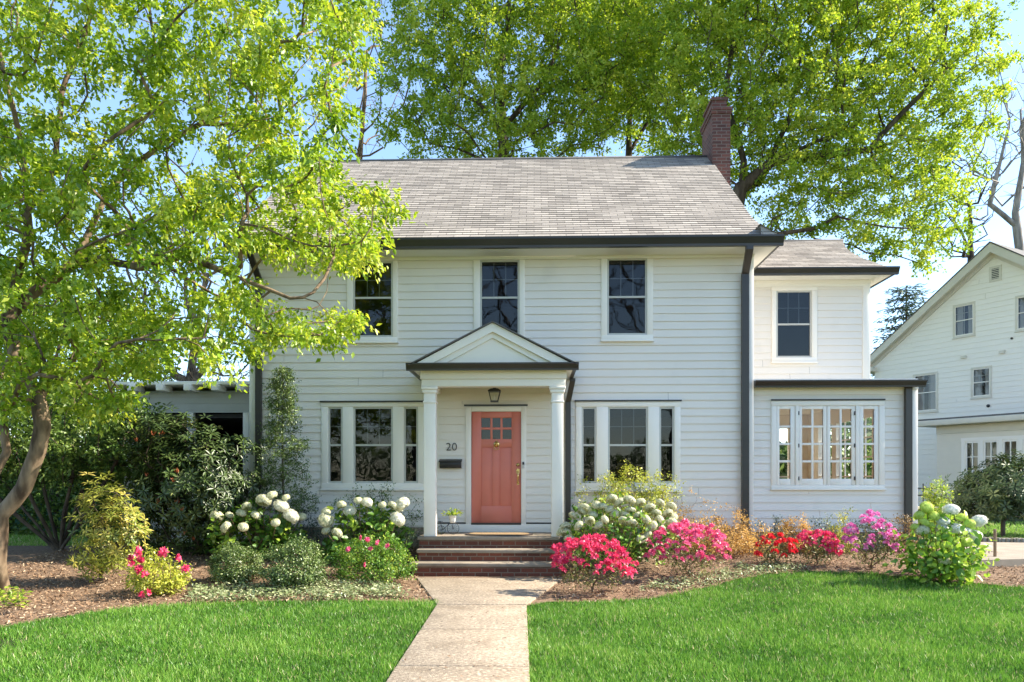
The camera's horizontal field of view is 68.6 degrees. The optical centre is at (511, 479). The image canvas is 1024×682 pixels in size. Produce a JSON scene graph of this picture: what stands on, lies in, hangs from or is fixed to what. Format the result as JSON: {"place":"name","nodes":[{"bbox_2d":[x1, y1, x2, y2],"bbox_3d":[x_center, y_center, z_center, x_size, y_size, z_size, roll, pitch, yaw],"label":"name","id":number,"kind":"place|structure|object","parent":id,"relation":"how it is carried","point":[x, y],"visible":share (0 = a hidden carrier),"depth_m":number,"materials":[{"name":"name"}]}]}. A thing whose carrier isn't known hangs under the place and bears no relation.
{"place":"outdoors","nodes":[
{"label":"outdoors","id":0,"kind":"place"},
{"bbox_2d":[386,604,529,681],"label":"path","id":1,"kind":"structure","parent":0,"point":[497,650],"depth_m":6.99,"materials":[{"name":"concrete"}]},
{"bbox_2d":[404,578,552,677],"bbox_3d":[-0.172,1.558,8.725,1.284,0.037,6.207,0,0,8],"label":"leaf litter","id":2,"kind":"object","parent":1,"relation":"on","point":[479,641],"visible":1,"depth_m":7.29,"materials":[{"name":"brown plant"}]},
{"bbox_2d":[417,578,561,604],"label":"path","id":3,"kind":"structure","parent":0,"point":[470,591],"depth_m":10.64,"materials":[{"name":"concrete"}]},
{"bbox_2d":[0,492,1023,681],"bbox_3d":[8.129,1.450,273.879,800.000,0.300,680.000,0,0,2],"label":"ground","id":4,"kind":"structure","parent":0,"point":[754,582],"depth_m":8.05,"materials":[{"name":"green plant"}]},
{"bbox_2d":[0,454,123,535],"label":"hedge","id":5,"kind":"object","parent":4,"relation":"on","point":[57,503],"visible":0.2,"depth_m":17.25,"materials":[{"name":"green plant"}]},
{"bbox_2d":[11,502,117,529],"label":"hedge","id":6,"kind":"object","parent":4,"relation":"on","point":[16,521],"visible":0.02,"depth_m":19.09,"materials":[{"name":"green plant"}]},
{"bbox_2d":[0,251,179,500],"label":"broadleaf tree","id":7,"kind":"object","parent":4,"relation":"on","point":[61,323],"visible":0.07,"depth_m":22.42,"materials":[{"name":"green plant"}]},
{"bbox_2d":[8,532,212,545],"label":"grass","id":8,"kind":"structure","parent":4,"relation":"on","point":[25,539],"depth_m":15.42,"materials":[{"name":"green plant"}]},
{"bbox_2d":[83,151,248,380],"bbox_3d":[-11.828,-5.381,26.992,7.852,13.469,4.497,0,0,2],"label":"bare tree","id":9,"kind":"object","parent":4,"relation":"on","point":[191,368],"visible":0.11,"depth_m":26.89,"materials":[{"name":"brown plant"}]},
{"bbox_2d":[159,350,248,380],"bbox_3d":[-8.835,-1.220,21.967,3.213,5.150,1.881,0,0,2],"label":"bare tree","id":10,"kind":"object","parent":4,"relation":"on","point":[213,374],"visible":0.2,"depth_m":21.83,"materials":[{"name":"brown plant"}]},
{"bbox_2d":[294,0,415,159],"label":"bare tree","id":11,"kind":"object","parent":4,"relation":"on","point":[359,152],"visible":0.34,"depth_m":32.91,"materials":[{"name":"brown plant"}]},
{"bbox_2d":[0,392,871,495],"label":"distant woods","id":12,"kind":"object","parent":4,"relation":"on","point":[782,456],"visible":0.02,"depth_m":60.59,"materials":[{"name":"green plant"}]},
{"bbox_2d":[0,541,1023,626],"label":"mulch bed","id":13,"kind":"object","parent":4,"relation":"on","point":[16,554],"visible":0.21,"depth_m":11.36,"materials":[{"name":"brown wood"}]},
{"bbox_2d":[0,585,32,607],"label":"ground cover","id":14,"kind":"object","parent":13,"relation":"on","point":[9,594],"visible":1,"depth_m":9.48,"materials":[{"name":"green plant"}]},
{"bbox_2d":[0,391,180,549],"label":"shrub","id":15,"kind":"object","parent":13,"relation":"on","point":[96,445],"visible":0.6,"depth_m":13.30,"materials":[{"name":"green plant"}]},
{"bbox_2d":[64,471,153,582],"bbox_3d":[-5.911,0.742,11.029,1.246,1.745,1.028,0,0,2],"label":"shrub","id":16,"kind":"object","parent":13,"relation":"on","point":[114,552],"visible":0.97,"depth_m":10.93,"materials":[{"name":"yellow plant"}]},
{"bbox_2d":[119,545,195,598],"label":"azalea bush","id":17,"kind":"object","parent":13,"relation":"on","point":[149,575],"visible":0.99,"depth_m":10.06,"materials":[{"name":"yellow plant"}]},
{"bbox_2d":[112,402,268,556],"bbox_3d":[-5.527,0.083,12.971,2.662,2.851,1.717,0,0,2],"label":"rhododendron","id":18,"kind":"object","parent":13,"relation":"on","point":[207,475],"visible":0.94,"depth_m":12.70,"materials":[{"name":"green plant"}]},
{"bbox_2d":[0,0,425,596],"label":"maple tree","id":19,"kind":"object","parent":13,"relation":"on","point":[64,204],"visible":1,"depth_m":8.79,"materials":[{"name":"green plant"}]},
{"bbox_2d":[205,537,264,584],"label":"boxwood","id":20,"kind":"object","parent":13,"relation":"on","point":[232,570],"visible":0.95,"depth_m":10.91,"materials":[{"name":"green plant"}]},
{"bbox_2d":[199,491,306,562],"bbox_3d":[-4.350,0.809,12.774,1.868,1.249,1.630,0,0,2],"label":"hydrangea","id":21,"kind":"object","parent":13,"relation":"on","point":[275,530],"visible":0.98,"depth_m":12.41,"materials":[{"name":"white plant"}]},
{"bbox_2d":[244,365,319,519],"bbox_3d":[-4.068,-0.368,13.259,1.527,3.352,1.087,0,0,2],"label":"holly shrub","id":22,"kind":"object","parent":13,"relation":"on","point":[286,406],"visible":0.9,"depth_m":13.16,"materials":[{"name":"green plant"}]},
{"bbox_2d":[254,533,330,590],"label":"boxwood","id":23,"kind":"object","parent":13,"relation":"on","point":[310,565],"visible":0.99,"depth_m":10.49,"materials":[{"name":"green plant"}]},
{"bbox_2d":[261,482,328,542],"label":"evergreen shrub","id":24,"kind":"object","parent":13,"relation":"on","point":[312,525],"visible":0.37,"depth_m":13.33,"materials":[{"name":"green plant"}]},
{"bbox_2d":[180,577,410,602],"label":"ground cover","id":25,"kind":"object","parent":13,"relation":"on","point":[323,590],"visible":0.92,"depth_m":10.18,"materials":[{"name":"green plant"}]},
{"bbox_2d":[314,495,416,569],"bbox_3d":[-2.498,0.926,12.702,1.718,1.309,1.647,0,0,20],"label":"hydrangea","id":26,"kind":"object","parent":13,"relation":"on","point":[396,520],"visible":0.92,"depth_m":12.40,"materials":[{"name":"green plant"}]},
{"bbox_2d":[327,531,418,586],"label":"azalea bush","id":27,"kind":"object","parent":13,"relation":"on","point":[389,571],"visible":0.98,"depth_m":11.21,"materials":[{"name":"green plant"}]},
{"bbox_2d":[329,479,443,546],"bbox_3d":[-2.431,0.671,13.450,1.923,1.352,1.922,0,0,42],"label":"evergreen shrub","id":28,"kind":"object","parent":13,"relation":"on","point":[411,516],"visible":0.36,"depth_m":13.30,"materials":[{"name":"green plant"}]},
{"bbox_2d":[550,533,638,592],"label":"azalea bush","id":29,"kind":"object","parent":13,"relation":"on","point":[595,540],"visible":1,"depth_m":10.25,"materials":[{"name":"pink plant"}]},
{"bbox_2d":[556,486,679,570],"bbox_3d":[1.758,0.794,12.398,2.077,1.380,1.990,0,0,2],"label":"hydrangea","id":30,"kind":"object","parent":13,"relation":"on","point":[593,515],"visible":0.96,"depth_m":11.92,"materials":[{"name":"white plant"}]},
{"bbox_2d":[574,459,686,547],"bbox_3d":[2.116,0.477,13.335,1.996,1.708,1.669,0,0,2],"label":"forsythia","id":31,"kind":"object","parent":13,"relation":"on","point":[657,492],"visible":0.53,"depth_m":13.27,"materials":[{"name":"yellow plant"}]},
{"bbox_2d":[644,487,716,553],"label":"dried shrub","id":32,"kind":"object","parent":13,"relation":"on","point":[680,517],"visible":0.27,"depth_m":13.30,"materials":[{"name":"brown plant"}]},
{"bbox_2d":[643,518,731,576],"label":"azalea bush","id":33,"kind":"object","parent":13,"relation":"on","point":[694,532],"visible":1,"depth_m":11.16,"materials":[{"name":"pink plant"}]},
{"bbox_2d":[639,560,811,590],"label":"ground cover","id":34,"kind":"object","parent":13,"relation":"on","point":[772,568],"visible":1,"depth_m":11.26,"materials":[{"name":"green plant"}]},
{"bbox_2d":[682,503,778,556],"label":"dried shrub","id":35,"kind":"object","parent":13,"relation":"on","point":[737,543],"visible":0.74,"depth_m":12.75,"materials":[{"name":"orange plant"}]},
{"bbox_2d":[753,531,798,565],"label":"azalea bush","id":36,"kind":"object","parent":13,"relation":"on","point":[792,547],"visible":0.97,"depth_m":12.01,"materials":[{"name":"red plant"}]},
{"bbox_2d":[752,515,799,551],"bbox_3d":[4.727,0.974,13.432,0.839,0.726,0.764,0,0,2],"label":"juniper","id":37,"kind":"object","parent":13,"relation":"on","point":[775,533],"visible":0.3,"depth_m":13.36,"materials":[{"name":"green plant"}]},
{"bbox_2d":[775,511,819,552],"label":"golden shrub","id":38,"kind":"object","parent":13,"relation":"on","point":[804,526],"visible":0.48,"depth_m":13.14,"materials":[{"name":"orange plant"}]},
{"bbox_2d":[793,528,843,564],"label":"azalea bush","id":39,"kind":"object","parent":13,"relation":"on","point":[833,544],"visible":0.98,"depth_m":11.97,"materials":[{"name":"pink plant"}]},
{"bbox_2d":[808,516,844,552],"bbox_3d":[5.573,0.997,13.465,0.678,0.681,0.708,0,0,2],"label":"juniper","id":40,"kind":"object","parent":13,"relation":"on","point":[819,524],"visible":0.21,"depth_m":13.46,"materials":[{"name":"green plant"}]},
{"bbox_2d":[822,505,861,554],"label":"golden shrub","id":41,"kind":"object","parent":13,"relation":"on","point":[839,533],"visible":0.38,"depth_m":13.02,"materials":[{"name":"yellow plant"}]},
{"bbox_2d":[837,509,903,569],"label":"azalea bush","id":42,"kind":"object","parent":13,"relation":"on","point":[877,526],"visible":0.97,"depth_m":11.65,"materials":[{"name":"pink plant"}]},
{"bbox_2d":[847,514,893,551],"bbox_3d":[6.384,0.952,13.358,0.984,0.756,0.858,0,0,-23],"label":"juniper","id":43,"kind":"object","parent":13,"relation":"on","point":[878,542],"visible":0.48,"depth_m":13.31,"materials":[{"name":"green plant"}]},
{"bbox_2d":[882,513,922,551],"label":"bronze shrub","id":44,"kind":"object","parent":13,"relation":"on","point":[905,529],"visible":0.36,"depth_m":13.35,"materials":[{"name":"brown plant"}]},
{"bbox_2d":[882,501,999,586],"bbox_3d":[6.287,0.954,10.975,1.632,1.275,1.451,0,0,2],"label":"hydrangea","id":45,"kind":"object","parent":13,"relation":"on","point":[948,560],"visible":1,"depth_m":10.75,"materials":[{"name":"green plant"}]},
{"bbox_2d":[993,529,996,556],"bbox_3d":[7.898,1.108,12.280,0.036,0.590,0.036,0,0,2],"label":"wooden stake","id":46,"kind":"object","parent":13,"relation":"on","point":[994,543],"visible":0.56,"depth_m":12.26,"materials":[{"name":"brown wood"}]},
{"bbox_2d":[350,0,674,158],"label":"maple tree","id":47,"kind":"object","parent":4,"relation":"on","point":[501,124],"visible":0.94,"depth_m":26.27,"materials":[{"name":"green plant"}]},
{"bbox_2d":[102,97,926,576],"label":"white house","id":48,"kind":"structure","parent":4,"relation":"on","point":[696,325],"depth_m":14.01,"materials":[{"name":"paint"}]},
{"bbox_2d":[320,401,423,490],"bbox_3d":[-2.587,-0.628,14.065,2.020,1.677,0.104,0,0,2],"label":"window","id":49,"kind":"structure","parent":48,"relation":"in","point":[348,426],"depth_m":14.06,"materials":[{"name":"white paint"}]},
{"bbox_2d":[347,260,398,343],"bbox_3d":[-2.614,-3.321,14.066,0.988,1.558,0.104,0,0,2],"label":"window","id":50,"kind":"structure","parent":48,"relation":"in","point":[393,338],"depth_m":14.06,"materials":[{"name":"white paint"}]},
{"bbox_2d":[437,519,458,533],"bbox_3d":[-1.144,0.850,13.420,0.403,0.274,0.158,0,0,2],"label":"bicycle plant stand","id":51,"kind":"object","parent":48,"relation":"on","point":[446,526],"visible":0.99,"depth_m":13.42,"materials":[{"name":"black metal"}]},
{"bbox_2d":[441,507,462,522],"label":"potted plant","id":52,"kind":"object","parent":51,"relation":"on","point":[452,517],"visible":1,"depth_m":13.38,"materials":[{"name":"green plant"}]},
{"bbox_2d":[439,459,461,467],"bbox_3d":[-1.143,-0.293,13.962,0.424,0.170,0.132,0,0,2],"label":"mailbox","id":53,"kind":"object","parent":48,"relation":"attached to","point":[450,463],"visible":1,"depth_m":13.92,"materials":[{"name":"black metal"}]},
{"bbox_2d":[488,388,500,401],"bbox_3d":[-0.314,-1.543,13.465,0.233,0.316,0.233,0,0,2],"label":"porch lantern","id":54,"kind":"object","parent":48,"relation":"hanging from","point":[494,390],"visible":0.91,"depth_m":13.39,"materials":[{"name":"black metal"}]},
{"bbox_2d":[471,412,520,522],"bbox_3d":[-0.295,-0.222,14.002,0.925,2.072,0.128,0,0,2],"label":"front door","id":55,"kind":"structure","parent":48,"relation":"in","point":[495,463],"depth_m":14.02,"materials":[{"name":"red wood"}]},
{"bbox_2d":[465,532,532,535],"bbox_3d":[-0.228,0.973,13.353,1.200,0.024,0.600,0,0,2],"label":"doormat","id":56,"kind":"object","parent":48,"relation":"on","point":[499,534],"visible":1,"depth_m":13.17,"materials":[{"name":"fabric"}]},
{"bbox_2d":[473,259,524,336],"bbox_3d":[-0.239,-3.332,14.013,0.964,1.536,0.069,0,0,2],"label":"window","id":57,"kind":"structure","parent":48,"relation":"in","point":[477,264],"depth_m":13.99,"materials":[{"name":"white paint"}]},
{"bbox_2d":[600,258,653,341],"bbox_3d":[2.134,-3.323,13.923,0.985,1.552,0.100,0,0,2],"label":"window","id":58,"kind":"structure","parent":48,"relation":"in","point":[606,336],"depth_m":13.92,"materials":[{"name":"white paint"}]},
{"bbox_2d":[575,400,681,491],"bbox_3d":[2.150,-0.613,13.924,1.970,1.709,0.104,0,0,2],"label":"window","id":59,"kind":"structure","parent":48,"relation":"in","point":[601,408],"depth_m":13.92,"materials":[{"name":"white paint"}]},
{"bbox_2d":[771,286,818,363],"bbox_3d":[5.870,-3.205,15.615,0.962,1.595,0.104,0,0,2],"label":"window","id":60,"kind":"structure","parent":48,"relation":"in","point":[812,290],"depth_m":15.61,"materials":[{"name":"white paint"}]},
{"bbox_2d":[770,399,885,489],"bbox_3d":[5.871,-0.643,13.971,2.112,1.693,0.109,0,0,2],"label":"window","id":61,"kind":"structure","parent":48,"relation":"in","point":[795,481],"depth_m":13.96,"materials":[{"name":"white paint"}]},
{"bbox_2d":[532,0,764,155],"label":"maple tree","id":62,"kind":"object","parent":4,"relation":"on","point":[631,147],"visible":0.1,"depth_m":30.87,"materials":[{"name":"green plant"}]},
{"bbox_2d":[620,0,1023,280],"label":"maple tree","id":63,"kind":"object","parent":4,"relation":"on","point":[791,44],"visible":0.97,"depth_m":23.87,"materials":[{"name":"green plant"}]},
{"bbox_2d":[842,283,935,441],"bbox_3d":[21.116,-4.487,39.911,7.258,11.675,6.795,0,0,15],"label":"spruce tree","id":64,"kind":"object","parent":4,"relation":"on","point":[904,309],"visible":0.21,"depth_m":39.91,"materials":[{"name":"green plant"}]},
{"bbox_2d":[915,484,932,537],"bbox_3d":[8.303,0.672,16.161,1.478,1.257,0.056,0,0,2],"label":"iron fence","id":65,"kind":"object","parent":4,"relation":"on","point":[923,488],"visible":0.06,"depth_m":16.14,"materials":[{"name":"black metal"}]},
{"bbox_2d":[918,475,959,533],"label":"conical shrub","id":66,"kind":"object","parent":4,"relation":"on","point":[933,500],"visible":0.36,"depth_m":14.99,"materials":[{"name":"green plant"}]},
{"bbox_2d":[870,241,1023,516],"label":"white house","id":67,"kind":"structure","parent":4,"relation":"on","point":[956,340],"depth_m":28.41,"materials":[{"name":"paint"}]},
{"bbox_2d":[913,371,937,413],"bbox_3d":[16.797,-3.475,30.357,0.405,1.618,1.084,0,0,-30],"label":"window","id":68,"kind":"structure","parent":67,"relation":"in","point":[928,395],"depth_m":30.25,"materials":[{"name":"white paint"}]},
{"bbox_2d":[952,301,975,338],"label":"window","id":69,"kind":"structure","parent":67,"relation":"in","point":[963,314],"depth_m":29.14,"materials":[{"name":"white paint"}]},
{"bbox_2d":[970,365,991,399],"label":"window","id":70,"kind":"structure","parent":67,"relation":"in","point":[981,377],"depth_m":28.55,"materials":[{"name":"white paint"}]},
{"bbox_2d":[961,435,1023,480],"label":"window","id":71,"kind":"structure","parent":67,"relation":"in","point":[1019,439],"depth_m":26.18,"materials":[{"name":"white paint"}]},
{"bbox_2d":[1014,295,1023,332],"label":"window","id":72,"kind":"structure","parent":67,"relation":"in","point":[1019,300],"depth_m":27.29,"materials":[{"name":"white paint"}]},
{"bbox_2d":[934,148,993,261],"bbox_3d":[22.913,-7.676,38.017,2.813,18.056,3.167,0,0,2],"label":"bare tree","id":73,"kind":"object","parent":4,"relation":"on","point":[971,255],"visible":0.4,"depth_m":37.86,"materials":[{"name":"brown plant"}]},
{"bbox_2d":[940,449,1023,536],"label":"rhododendron","id":74,"kind":"object","parent":4,"relation":"on","point":[991,491],"visible":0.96,"depth_m":16.50,"materials":[{"name":"green plant"}]},
{"bbox_2d":[952,66,1023,250],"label":"bare tree","id":75,"kind":"object","parent":4,"relation":"on","point":[1014,221],"visible":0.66,"depth_m":33.93,"materials":[{"name":"grey plant"}]},
{"bbox_2d":[955,537,1023,542],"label":"kerb","id":76,"kind":"structure","parent":4,"relation":"on","point":[987,539],"depth_m":15.36,"materials":[{"name":"grey concrete"}]},
{"bbox_2d":[0,0,1023,475],"label":"sky","id":77,"kind":"structure","parent":0,"point":[999,231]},
{"bbox_2d":[916,521,1023,539],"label":"grass","id":78,"kind":"structure","parent":0,"point":[1011,529],"depth_m":18.96,"materials":[{"name":"green plant"}]},
{"bbox_2d":[957,542,1023,566],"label":"driveway","id":79,"kind":"structure","parent":0,"point":[1009,554],"depth_m":12.62,"materials":[{"name":"concrete"}]}
]}

